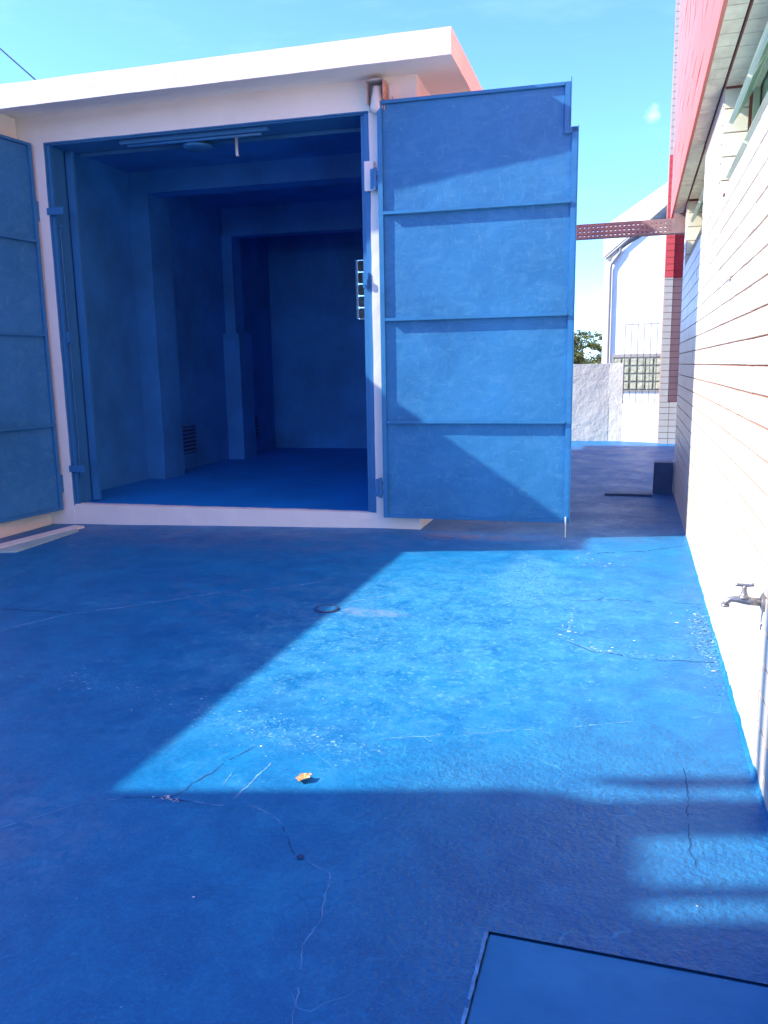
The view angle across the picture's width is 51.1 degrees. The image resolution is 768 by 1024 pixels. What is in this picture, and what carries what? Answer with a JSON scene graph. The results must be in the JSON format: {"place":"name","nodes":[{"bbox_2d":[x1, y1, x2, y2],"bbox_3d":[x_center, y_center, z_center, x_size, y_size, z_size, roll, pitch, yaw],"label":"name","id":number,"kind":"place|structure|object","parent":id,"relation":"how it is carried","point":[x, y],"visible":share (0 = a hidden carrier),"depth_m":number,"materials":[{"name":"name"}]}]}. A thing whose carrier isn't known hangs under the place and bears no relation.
{"place":"outdoors","nodes":[
{"label":"outdoors","id":0,"kind":"place"},
{"bbox_2d":[0,48,35,79],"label":"overhead cable","id":1,"kind":"object","parent":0,"point":[17,64],"visible":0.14,"depth_m":9.96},
{"bbox_2d":[0,0,675,358],"label":"sky","id":2,"kind":"structure","parent":0,"point":[618,55],"materials":[{"name":"blue"}]},
{"bbox_2d":[0,441,767,1023],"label":"yard paving","id":3,"kind":"structure","parent":0,"point":[520,731],"depth_m":3.18,"materials":[{"name":"blue paint"}]},
{"bbox_2d":[0,114,51,537],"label":"boundary side wall","id":4,"kind":"structure","parent":3,"relation":"on","point":[8,129],"depth_m":8.22,"materials":[{"name":"beige paint"}]},
{"bbox_2d":[0,525,83,552],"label":"threshold strip","id":5,"kind":"object","parent":3,"relation":"on","point":[17,545],"visible":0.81,"depth_m":7.85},
{"bbox_2d":[0,26,482,529],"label":"shed","id":6,"kind":"structure","parent":3,"relation":"on","point":[215,348],"depth_m":9.73,"materials":[{"name":"white paint"}]},
{"bbox_2d":[0,134,63,522],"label":"gate leaf","id":7,"kind":"object","parent":6,"relation":"attached to","point":[31,481],"visible":1,"depth_m":8.12,"materials":[{"name":"paint"}]},
{"bbox_2d":[119,126,269,147],"bbox_3d":[-1.851,-3.628,7.791,1.582,0.070,0.070,2,11,14],"label":"strip light","id":8,"kind":"object","parent":6,"relation":"attached to","point":[200,136],"visible":1,"depth_m":7.76,"materials":[{"name":"blue paint"}]},
{"bbox_2d":[182,141,212,151],"bbox_3d":[-1.846,-3.639,7.951,0.296,0.106,0.296,2,11,17],"label":"round ceiling light","id":9,"kind":"object","parent":6,"relation":"attached to","point":[198,146],"visible":0.9,"depth_m":7.89,"materials":[{"name":"blue paint"}]},
{"bbox_2d":[235,137,238,156],"bbox_3d":[-1.444,-3.603,7.925,0.029,0.181,0.041,2,11,17],"label":"hanging bracket","id":10,"kind":"object","parent":6,"relation":"hanging from","point":[236,146],"visible":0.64,"depth_m":7.91,"materials":[{"name":"white metal"}]},
{"bbox_2d":[356,258,364,320],"bbox_3d":[0.027,-3.822,13.753,1.018,1.046,0.075,2,11,14],"label":"glass block window","id":11,"kind":"structure","parent":6,"relation":"in","point":[360,263],"depth_m":13.83,"materials":[{"name":"white glass"}]},
{"bbox_2d":[365,77,396,114],"bbox_3d":[-0.025,-3.665,7.092,0.248,0.287,0.146,2,11,17],"label":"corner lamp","id":12,"kind":"object","parent":6,"relation":"attached to","point":[376,90],"visible":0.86,"depth_m":7.08,"materials":[{"name":"white glass"}]},
{"bbox_2d":[370,77,578,537],"bbox_3d":[0.774,-1.706,7.203,1.814,3.890,0.058,2,11,14],"label":"gate leaf","id":13,"kind":"object","parent":6,"relation":"attached to","point":[477,200],"visible":1,"depth_m":7.17,"materials":[{"name":"paint"}]},
{"bbox_2d":[576,212,685,240],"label":"perforated beam","id":14,"kind":"structure","parent":6,"relation":"attached to","point":[676,226],"depth_m":9.63,"materials":[{"name":"metal"}]},
{"bbox_2d":[296,773,311,781],"bbox_3d":[-0.307,1.012,3.073,0.063,0.013,0.049,-4,11,-17],"label":"dry leaf","id":15,"kind":"object","parent":3,"relation":"on","point":[301,776],"visible":1,"depth_m":3.08,"materials":[{"name":"plant"}]},
{"bbox_2d":[314,605,338,612],"bbox_3d":[-0.374,0.636,5.247,0.160,0.023,0.160,2,11,17],"label":"drain cover","id":16,"kind":"object","parent":3,"relation":"on","point":[326,608],"visible":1,"depth_m":5.23,"materials":[{"name":"blue metal"}]},
{"bbox_2d":[461,931,767,1023],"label":"floor cover","id":17,"kind":"object","parent":3,"relation":"on","point":[565,986],"visible":1,"depth_m":2.02,"materials":[{"name":"blue paint"}]},
{"bbox_2d":[571,363,658,442],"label":"wall","id":18,"kind":"structure","parent":3,"relation":"on","point":[596,413],"depth_m":16.20,"materials":[{"name":"white paint"}]},
{"bbox_2d":[623,323,659,403],"bbox_3d":[5.151,-2.900,15.775,0.913,1.567,0.016,7,13,37],"label":"rod grille","id":19,"kind":"object","parent":18,"relation":"attached to","point":[643,360],"visible":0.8,"depth_m":15.83,"materials":[{"name":"metal"}]},
{"bbox_2d":[653,460,673,493],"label":"concrete block","id":20,"kind":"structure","parent":3,"relation":"on","point":[662,476],"depth_m":9.63,"materials":[{"name":"blue paint"}]},
{"bbox_2d":[657,0,684,443],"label":"corner pier","id":21,"kind":"structure","parent":3,"relation":"on","point":[672,305],"depth_m":15.23,"materials":[{"name":"red tile"}]},
{"bbox_2d":[670,0,767,810],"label":"tiled building","id":22,"kind":"structure","parent":3,"relation":"on","point":[719,195],"depth_m":4.63,"materials":[{"name":"white tile"}]},
{"bbox_2d":[689,188,703,253],"bbox_3d":[3.129,-2.946,7.807,0.149,0.567,2.330,2,11,17],"label":"window","id":23,"kind":"structure","parent":22,"relation":"in","point":[700,203],"depth_m":8.19,"materials":[{"name":"glass"}]},
{"bbox_2d":[721,583,766,611],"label":"water tap","id":24,"kind":"object","parent":22,"relation":"attached to","point":[744,598],"visible":0.98,"depth_m":3.00,"materials":[{"name":"metal"}]},
{"bbox_2d":[726,22,767,178],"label":"window","id":25,"kind":"structure","parent":22,"relation":"in","point":[758,70],"depth_m":4.71,"materials":[{"name":"glass"}]},
{"label":"ground","id":26,"kind":"structure","parent":0,"visible":0},
{"bbox_2d":[573,330,601,363],"bbox_3d":[5.631,-5.133,30.147,5.525,3.763,6.850,2,11,17],"label":"leafy tree","id":27,"kind":"object","parent":26,"relation":"on","point":[578,357],"visible":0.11,"depth_m":28.80,"materials":[{"name":"green plant"}]},
{"bbox_2d":[601,182,667,433],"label":"white house","id":28,"kind":"structure","parent":26,"relation":"on","point":[633,279],"depth_m":20.24,"materials":[{"name":"paint"}]},
{"bbox_2d":[612,353,660,390],"bbox_3d":[6.732,-3.520,20.276,1.960,0.940,0.081,5,12,31],"label":"window","id":29,"kind":"structure","parent":28,"relation":"in","point":[616,358],"depth_m":20.39,"materials":[{"name":"white glass"}]}
]}

